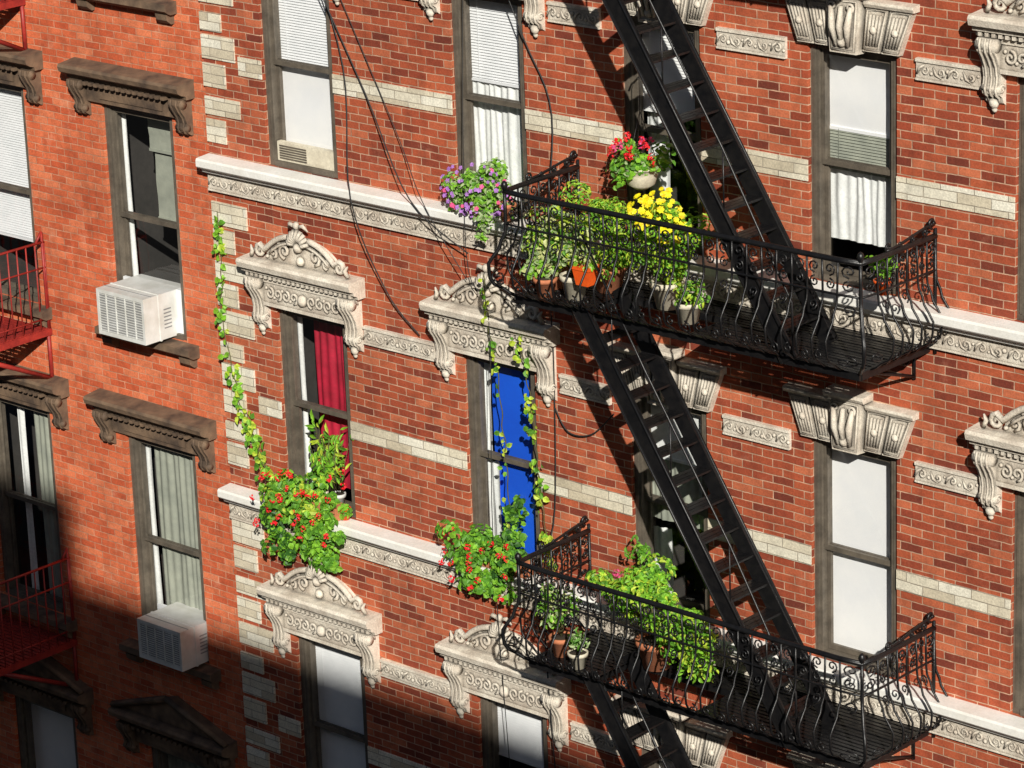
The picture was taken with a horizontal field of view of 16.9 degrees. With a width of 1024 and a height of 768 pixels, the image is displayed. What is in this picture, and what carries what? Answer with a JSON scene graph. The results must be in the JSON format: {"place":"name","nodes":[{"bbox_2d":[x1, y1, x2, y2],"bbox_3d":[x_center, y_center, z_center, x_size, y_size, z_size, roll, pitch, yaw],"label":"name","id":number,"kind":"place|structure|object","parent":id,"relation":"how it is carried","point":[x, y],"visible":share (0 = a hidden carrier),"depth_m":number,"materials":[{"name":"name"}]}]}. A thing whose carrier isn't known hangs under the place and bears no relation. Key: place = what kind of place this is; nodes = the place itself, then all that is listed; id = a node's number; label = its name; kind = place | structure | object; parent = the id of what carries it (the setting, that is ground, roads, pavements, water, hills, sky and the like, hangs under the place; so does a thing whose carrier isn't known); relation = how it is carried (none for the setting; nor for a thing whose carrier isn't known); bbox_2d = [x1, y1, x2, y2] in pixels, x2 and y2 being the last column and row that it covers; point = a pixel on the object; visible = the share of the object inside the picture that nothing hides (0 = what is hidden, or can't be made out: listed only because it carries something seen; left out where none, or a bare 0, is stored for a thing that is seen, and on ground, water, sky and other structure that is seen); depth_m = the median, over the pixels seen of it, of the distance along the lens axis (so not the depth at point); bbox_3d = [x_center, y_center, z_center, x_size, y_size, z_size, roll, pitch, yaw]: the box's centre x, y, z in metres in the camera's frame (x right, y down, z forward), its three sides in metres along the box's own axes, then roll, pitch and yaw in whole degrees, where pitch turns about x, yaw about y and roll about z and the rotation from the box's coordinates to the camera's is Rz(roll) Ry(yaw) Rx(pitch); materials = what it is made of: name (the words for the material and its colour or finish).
{"place":"outdoors","nodes":[
{"label":"outdoors","id":0,"kind":"place"},
{"label":"ground","id":1,"kind":"structure","parent":0,"visible":0},
{"bbox_2d":[0,0,248,767],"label":"brick wall","id":2,"kind":"structure","parent":1,"relation":"on","point":[69,176],"depth_m":32.28,"materials":[{"name":"brick"}]},
{"bbox_2d":[0,83,39,301],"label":"window","id":3,"kind":"structure","parent":2,"relation":"attached to","point":[17,229],"depth_m":32.95,"materials":[{"name":"white glass"}]},
{"bbox_2d":[0,44,43,104],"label":"bracketed lintel","id":4,"kind":"structure","parent":2,"relation":"attached to","point":[21,68],"depth_m":31.95,"materials":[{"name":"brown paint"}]},
{"bbox_2d":[0,294,52,327],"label":"window sill","id":5,"kind":"structure","parent":2,"relation":"attached to","point":[44,314],"depth_m":32.83,"materials":[{"name":"stone"}]},
{"bbox_2d":[0,398,65,612],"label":"window","id":6,"kind":"structure","parent":2,"relation":"attached to","point":[29,531],"depth_m":34.24,"materials":[{"name":"glass"}]},
{"bbox_2d":[0,360,69,429],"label":"bracketed lintel","id":7,"kind":"structure","parent":2,"relation":"attached to","point":[51,395],"depth_m":33.03,"materials":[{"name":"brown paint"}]},
{"bbox_2d":[0,593,77,638],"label":"window sill","id":8,"kind":"structure","parent":2,"relation":"attached to","point":[70,626],"depth_m":33.97,"materials":[{"name":"stone"}]},
{"bbox_2d":[0,0,78,686],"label":"fire escape","id":9,"kind":"object","parent":2,"relation":"attached to","point":[14,333],"visible":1,"depth_m":33.24,"materials":[{"name":"red metal"}]},
{"bbox_2d":[15,696,78,767],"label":"window","id":10,"kind":"structure","parent":2,"relation":"attached to","point":[47,737],"depth_m":34.90,"materials":[{"name":"brown paint"}]},
{"bbox_2d":[0,645,93,735],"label":"pediment lintel","id":11,"kind":"structure","parent":2,"relation":"attached to","point":[75,699],"depth_m":34.09,"materials":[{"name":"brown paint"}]},
{"bbox_2d":[57,57,194,135],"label":"bracketed lintel","id":12,"kind":"structure","parent":2,"relation":"attached to","point":[89,81],"depth_m":30.99,"materials":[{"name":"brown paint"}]},
{"bbox_2d":[76,0,176,23],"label":"window sill","id":13,"kind":"structure","parent":2,"relation":"attached to","point":[164,11],"depth_m":30.51,"materials":[{"name":"stone"}]},
{"bbox_2d":[104,104,186,340],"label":"window","id":14,"kind":"structure","parent":2,"relation":"attached to","point":[143,184],"depth_m":31.89,"materials":[{"name":"black glass"}]},
{"bbox_2d":[96,274,183,345],"bbox_3d":[-3.384,-0.673,31.710,0.900,0.471,0.562,14,24,40],"label":"air conditioner","id":15,"kind":"object","parent":14,"relation":"on","point":[144,310],"visible":1,"depth_m":31.52,"materials":[{"name":"white metal"}]},
{"bbox_2d":[95,325,199,367],"bbox_3d":[-3.373,-0.350,31.831,1.280,0.210,0.145,14,24,40],"label":"window sill","id":16,"kind":"structure","parent":2,"relation":"attached to","point":[188,353],"depth_m":31.52,"materials":[{"name":"stone"}]},
{"bbox_2d":[83,388,216,472],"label":"bracketed lintel","id":17,"kind":"structure","parent":2,"relation":"attached to","point":[113,413],"depth_m":31.99,"materials":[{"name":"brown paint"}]},
{"bbox_2d":[128,435,208,662],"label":"window","id":18,"kind":"structure","parent":2,"relation":"attached to","point":[166,516],"depth_m":32.69,"materials":[{"name":"brown paint"}]},
{"bbox_2d":[137,602,208,671],"bbox_3d":[-3.138,2.405,32.636,0.860,0.431,0.522,14,24,40],"label":"air conditioner","id":19,"kind":"object","parent":18,"relation":"on","point":[173,635],"visible":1,"depth_m":32.46,"materials":[{"name":"white metal"}]},
{"bbox_2d":[119,638,221,689],"bbox_3d":[-3.260,2.685,32.840,1.280,0.210,0.145,14,24,40],"label":"window sill","id":20,"kind":"structure","parent":2,"relation":"attached to","point":[209,676],"depth_m":32.52,"materials":[{"name":"stone"}]},
{"bbox_2d":[108,695,237,767],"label":"pediment lintel","id":21,"kind":"structure","parent":2,"relation":"attached to","point":[177,726],"depth_m":32.96,"materials":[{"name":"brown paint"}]},
{"bbox_2d":[152,747,205,767],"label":"window","id":22,"kind":"structure","parent":2,"relation":"attached to","point":[162,759],"depth_m":33.55,"materials":[{"name":"black glass"}]},
{"bbox_2d":[200,0,1023,767],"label":"brick wall","id":23,"kind":"structure","parent":1,"relation":"on","point":[956,136],"depth_m":27.81,"materials":[{"name":"red brick"}]},
{"bbox_2d":[198,0,280,767],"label":"quoins","id":24,"kind":"object","parent":23,"relation":"attached to","point":[214,75],"visible":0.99,"depth_m":31.20,"materials":[{"name":"beige stone"}]},
{"bbox_2d":[211,212,273,486],"bbox_3d":[-2.376,-0.293,30.866,0.162,2.481,0.869,-17,23,-38],"label":"climbing vine","id":25,"kind":"object","parent":23,"relation":"attached to","point":[236,386],"visible":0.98,"depth_m":31.04,"materials":[{"name":"green plant"}]},
{"bbox_2d":[235,409,273,499],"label":"climbing vine","id":26,"kind":"object","parent":23,"relation":"attached to","point":[249,428],"visible":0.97,"depth_m":31.11,"materials":[{"name":"green plant"}]},
{"bbox_2d":[261,0,337,177],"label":"window","id":27,"kind":"structure","parent":23,"relation":"attached to","point":[298,66],"depth_m":29.79,"materials":[{"name":"white glass"}]},
{"bbox_2d":[277,140,333,170],"bbox_3d":[-1.775,-1.982,29.869,0.690,0.170,0.057,14,24,40],"label":"air conditioner","id":28,"kind":"object","parent":27,"relation":"in","point":[306,155],"depth_m":29.85,"materials":[{"name":"beige plastic"}]},
{"bbox_2d":[235,221,365,357],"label":"scroll lintel","id":29,"kind":"structure","parent":23,"relation":"attached to","point":[296,271],"depth_m":30.03,"materials":[{"name":"stone"}]},
{"bbox_2d":[279,309,355,517],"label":"window","id":30,"kind":"structure","parent":23,"relation":"attached to","point":[315,366],"depth_m":30.79,"materials":[{"name":"brown paint"}]},
{"bbox_2d":[256,556,382,687],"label":"scroll lintel","id":31,"kind":"structure","parent":23,"relation":"attached to","point":[309,602],"depth_m":31.02,"materials":[{"name":"stone"}]},
{"bbox_2d":[299,636,368,767],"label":"window","id":32,"kind":"structure","parent":23,"relation":"attached to","point":[334,705],"depth_m":31.67,"materials":[{"name":"brown paint"}]},
{"bbox_2d":[278,714,429,767],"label":"cream brick band","id":33,"kind":"object","parent":23,"relation":"attached to","point":[376,757],"visible":1,"depth_m":31.20,"materials":[{"name":"beige brick"}]},
{"bbox_2d":[325,0,419,335],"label":"utility cable","id":34,"kind":"object","parent":23,"relation":"attached to","point":[348,176],"visible":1,"depth_m":29.21,"materials":[{"name":"rubber"}]},
{"bbox_2d":[323,0,467,253],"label":"utility cable","id":35,"kind":"object","parent":23,"relation":"attached to","point":[382,136],"visible":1,"depth_m":28.91,"materials":[{"name":"rubber"}]},
{"bbox_2d":[341,0,466,279],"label":"utility cable","id":36,"kind":"object","parent":23,"relation":"attached to","point":[400,142],"visible":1,"depth_m":28.84,"materials":[{"name":"rubber"}]},
{"bbox_2d":[418,0,544,37],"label":"scroll lintel","id":37,"kind":"structure","parent":23,"relation":"attached to","point":[534,14],"depth_m":27.48,"materials":[{"name":"stone"}]},
{"bbox_2d":[462,0,509,766],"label":"utility cable","id":38,"kind":"object","parent":37,"relation":"attached to","point":[490,360],"visible":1,"depth_m":28.57,"materials":[{"name":"rubber"}]},
{"bbox_2d":[419,263,559,406],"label":"scroll lintel","id":39,"kind":"structure","parent":23,"relation":"attached to","point":[454,323],"depth_m":28.62,"materials":[{"name":"stone"}]},
{"bbox_2d":[478,275,511,528],"bbox_3d":[-0.126,0.247,28.786,0.254,2.452,0.168,-8,19,-16],"label":"hanging vine","id":40,"kind":"object","parent":39,"relation":"hanging from","point":[495,370],"visible":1,"depth_m":28.76,"materials":[{"name":"green plant"}]},
{"bbox_2d":[509,334,556,578],"bbox_3d":[0.192,0.598,28.644,0.373,2.152,0.186,3,19,16],"label":"hanging vine","id":41,"kind":"object","parent":39,"relation":"hanging from","point":[545,537],"visible":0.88,"depth_m":28.63,"materials":[{"name":"green plant"}]},
{"bbox_2d":[451,0,528,217],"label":"window","id":42,"kind":"structure","parent":23,"relation":"attached to","point":[493,96],"depth_m":28.29,"materials":[{"name":"brown paint"}]},
{"bbox_2d":[379,658,619,755],"bbox_3d":[2.024,3.333,28.054,8.614,0.165,0.044,14,24,40],"label":"carved string course","id":43,"kind":"object","parent":23,"relation":"attached to","point":[441,686],"visible":0.98,"depth_m":30.36,"materials":[{"name":"stone"}]},
{"bbox_2d":[466,355,540,566],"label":"window","id":44,"kind":"structure","parent":23,"relation":"attached to","point":[483,402],"depth_m":29.29,"materials":[{"name":"brown paint"}]},
{"bbox_2d":[435,613,571,751],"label":"scroll lintel","id":45,"kind":"structure","parent":23,"relation":"attached to","point":[473,664],"depth_m":29.63,"materials":[{"name":"stone"}]},
{"bbox_2d":[480,696,547,767],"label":"window","id":46,"kind":"structure","parent":23,"relation":"attached to","point":[527,743],"depth_m":30.15,"materials":[{"name":"brown paint"}]},
{"bbox_2d":[508,0,555,767],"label":"utility cable","id":47,"kind":"object","parent":23,"relation":"attached to","point":[552,350],"visible":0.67,"depth_m":28.41,"materials":[{"name":"rubber"}]},
{"bbox_2d":[555,407,613,436],"bbox_3d":[0.592,0.313,28.292,0.659,0.283,0.019,15,25,41],"label":"utility cable","id":48,"kind":"object","parent":23,"relation":"attached to","point":[581,435],"visible":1,"depth_m":28.35,"materials":[{"name":"rubber"}]},
{"bbox_2d":[195,153,1023,346],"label":"white ledge","id":49,"kind":"object","parent":23,"relation":"attached to","point":[996,329],"visible":0.53,"depth_m":28.23,"materials":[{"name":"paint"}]},
{"bbox_2d":[439,157,516,242],"bbox_3d":[-0.293,-1.529,28.298,0.807,0.692,0.352,14,24,40],"label":"petunia planter","id":50,"kind":"object","parent":49,"relation":"on","point":[490,173],"visible":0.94,"depth_m":28.18,"materials":[{"name":"plant"}]},
{"bbox_2d":[206,172,1023,367],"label":"carved frieze","id":51,"kind":"object","parent":23,"relation":"attached to","point":[983,349],"visible":0.67,"depth_m":28.38,"materials":[{"name":"stone"}]},
{"bbox_2d":[217,483,1023,741],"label":"white ledge","id":52,"kind":"object","parent":23,"relation":"attached to","point":[1007,725],"visible":0.53,"depth_m":27.53,"materials":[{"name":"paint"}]},
{"bbox_2d":[249,468,352,572],"bbox_3d":[-1.857,1.230,30.774,1.099,1.029,0.453,14,24,40],"label":"geranium window box","id":53,"kind":"object","parent":52,"relation":"on","point":[289,498],"visible":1,"depth_m":30.69,"materials":[{"name":"plant"}]},
{"bbox_2d":[305,410,353,519],"bbox_3d":[-1.601,0.716,30.618,0.635,0.915,0.244,14,24,40],"label":"window plant","id":54,"kind":"object","parent":52,"relation":"on","point":[327,471],"depth_m":30.59,"materials":[{"name":"green plant"}]},
{"bbox_2d":[434,495,534,604],"bbox_3d":[-0.247,1.378,29.254,0.907,0.974,0.424,14,24,40],"label":"geranium window box","id":55,"kind":"object","parent":52,"relation":"on","point":[475,553],"visible":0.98,"depth_m":29.21,"materials":[{"name":"plant"}]},
{"bbox_2d":[237,57,1014,219],"bbox_3d":[2.030,-1.665,26.232,11.900,0.165,0.012,14,24,40],"label":"cream brick band","id":56,"kind":"object","parent":23,"relation":"attached to","point":[966,199],"visible":0.91,"depth_m":27.31,"materials":[{"name":"beige brick"}]},
{"bbox_2d":[228,502,1023,760],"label":"carved frieze","id":57,"kind":"object","parent":23,"relation":"attached to","point":[983,739],"visible":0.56,"depth_m":28.00,"materials":[{"name":"stone"}]},
{"bbox_2d":[258,396,1010,619],"bbox_3d":[2.140,1.294,27.215,11.900,0.165,0.012,14,24,40],"label":"cream brick band","id":58,"kind":"object","parent":23,"relation":"attached to","point":[949,593],"visible":0.97,"depth_m":28.30,"materials":[{"name":"beige brick"}]},
{"bbox_2d":[624,15,702,253],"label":"window","id":59,"kind":"structure","parent":23,"relation":"attached to","point":[675,178],"depth_m":27.17,"materials":[{"name":"glass"}]},
{"bbox_2d":[607,340,726,411],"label":"flared lintel","id":60,"kind":"structure","parent":23,"relation":"attached to","point":[698,382],"depth_m":27.37,"materials":[{"name":"stone"}]},
{"bbox_2d":[625,0,712,25],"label":"flared lintel","id":61,"kind":"structure","parent":23,"relation":"attached to","point":[694,12],"depth_m":26.39,"materials":[{"name":"stone"}]},
{"bbox_2d":[362,325,979,496],"bbox_3d":[1.913,0.374,27.071,8.623,0.165,0.044,14,24,40],"label":"carved string course","id":62,"kind":"object","parent":23,"relation":"attached to","point":[946,478],"visible":1,"depth_m":27.20,"materials":[{"name":"stone"}]},
{"bbox_2d":[634,397,709,621],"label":"window","id":63,"kind":"structure","parent":23,"relation":"attached to","point":[657,530],"depth_m":28.23,"materials":[{"name":"black glass"}]},
{"bbox_2d":[611,694,732,767],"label":"flared lintel","id":64,"kind":"structure","parent":23,"relation":"attached to","point":[704,744],"depth_m":28.36,"materials":[{"name":"stone"}]},
{"bbox_2d":[642,747,701,767],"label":"window","id":65,"kind":"structure","parent":23,"relation":"attached to","point":[659,764],"depth_m":28.95,"materials":[{"name":"brown paint"}]},
{"bbox_2d":[415,0,982,89],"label":"carved string course","id":66,"kind":"object","parent":23,"relation":"attached to","point":[927,69],"visible":1,"depth_m":26.01,"materials":[{"name":"stone"}]},
{"bbox_2d":[487,0,948,767],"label":"fire escape","id":67,"kind":"object","parent":23,"relation":"attached to","point":[815,722],"visible":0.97,"depth_m":26.53,"materials":[{"name":"black metal"}]},
{"bbox_2d":[519,241,563,298],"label":"variegated plant","id":68,"kind":"object","parent":67,"relation":"on","point":[538,260],"visible":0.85,"depth_m":27.13,"materials":[{"name":"green plant"}]},
{"bbox_2d":[520,205,583,289],"bbox_3d":[0.335,-1.091,27.310,0.501,0.706,0.411,14,24,40],"label":"variegated plant","id":69,"kind":"object","parent":67,"relation":"on","point":[558,285],"visible":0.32,"depth_m":27.28,"materials":[{"name":"green plant"}]},
{"bbox_2d":[535,582,581,657],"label":"potted plant","id":70,"kind":"object","parent":67,"relation":"on","point":[559,643],"visible":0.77,"depth_m":28.20,"materials":[{"name":"green plant"}]},
{"bbox_2d":[537,210,595,300],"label":"variegated plant","id":71,"kind":"object","parent":67,"relation":"on","point":[572,287],"visible":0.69,"depth_m":26.96,"materials":[{"name":"green plant"}]},
{"bbox_2d":[566,627,590,669],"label":"potted plant","id":72,"kind":"object","parent":67,"relation":"on","point":[577,641],"visible":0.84,"depth_m":27.99,"materials":[{"name":"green plant"}]},
{"bbox_2d":[570,209,599,286],"bbox_3d":[0.557,-1.083,26.698,0.267,0.661,0.216,14,24,40],"label":"orange flower pot","id":73,"kind":"object","parent":67,"relation":"on","point":[590,277],"visible":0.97,"depth_m":26.74,"materials":[{"name":"ceramic"}]},
{"bbox_2d":[558,179,656,293],"bbox_3d":[0.784,-1.162,27.088,0.811,0.948,0.592,14,24,40],"label":"bushy herb plant","id":74,"kind":"object","parent":67,"relation":"on","point":[623,262],"visible":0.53,"depth_m":26.98,"materials":[{"name":"green plant"}]},
{"bbox_2d":[605,52,675,190],"bbox_3d":[0.985,-2.016,26.637,0.557,1.038,0.532,0,18,6],"label":"hanging flower basket","id":75,"kind":"object","parent":67,"relation":"hanging from","point":[639,171],"visible":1,"depth_m":26.64,"materials":[{"name":"green plant"}]},
{"bbox_2d":[585,535,718,682],"bbox_3d":[1.142,1.859,27.712,0.580,1.039,1.456,-13,21,-28],"label":"leafy bush plant","id":76,"kind":"object","parent":67,"relation":"on","point":[646,583],"visible":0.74,"depth_m":27.69,"materials":[{"name":"green plant"}]},
{"bbox_2d":[627,187,712,310],"bbox_3d":[1.239,-1.048,26.614,0.734,0.998,0.471,14,24,40],"label":"yellow flower plant","id":77,"kind":"object","parent":67,"relation":"on","point":[650,209],"visible":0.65,"depth_m":26.52,"materials":[{"name":"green plant"}]},
{"bbox_2d":[673,278,710,324],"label":"potted plant","id":78,"kind":"object","parent":67,"relation":"on","point":[687,306],"visible":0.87,"depth_m":26.34,"materials":[{"name":"green plant"}]},
{"bbox_2d":[865,255,897,295],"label":"potted plant","id":79,"kind":"object","parent":67,"relation":"on","point":[884,277],"visible":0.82,"depth_m":25.12,"materials":[{"name":"green plant"}]},
{"bbox_2d":[786,751,872,767],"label":"flared lintel","id":80,"kind":"structure","parent":23,"relation":"attached to","point":[799,760],"depth_m":27.56,"materials":[{"name":"stone"}]},
{"bbox_2d":[782,382,918,458],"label":"flared lintel","id":81,"kind":"structure","parent":23,"relation":"attached to","point":[848,420],"depth_m":26.27,"materials":[{"name":"stone"}]},
{"bbox_2d":[785,0,919,55],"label":"flared lintel","id":82,"kind":"structure","parent":23,"relation":"attached to","point":[855,27],"depth_m":25.27,"materials":[{"name":"stone"}]},
{"bbox_2d":[811,43,896,294],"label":"window","id":83,"kind":"structure","parent":23,"relation":"attached to","point":[854,140],"depth_m":25.92,"materials":[{"name":"white glass"}]},
{"bbox_2d":[814,438,896,677],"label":"window","id":84,"kind":"structure","parent":23,"relation":"attached to","point":[855,513],"depth_m":26.91,"materials":[{"name":"brown paint"}]},
{"bbox_2d":[964,405,1023,519],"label":"scroll lintel","id":85,"kind":"structure","parent":23,"relation":"attached to","point":[997,457],"depth_m":25.40,"materials":[{"name":"stone"}]},
{"bbox_2d":[967,0,1023,112],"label":"scroll lintel","id":86,"kind":"structure","parent":23,"relation":"attached to","point":[998,29],"depth_m":24.44,"materials":[{"name":"stone"}]},
{"bbox_2d":[1013,490,1023,716],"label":"window","id":87,"kind":"structure","parent":23,"relation":"attached to","point":[1018,670],"depth_m":25.83,"materials":[{"name":"brown paint"}]},
{"bbox_2d":[1017,77,1023,320],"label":"window","id":88,"kind":"structure","parent":23,"relation":"attached to","point":[1020,300],"depth_m":24.87,"materials":[{"name":"brown paint"}]}
]}

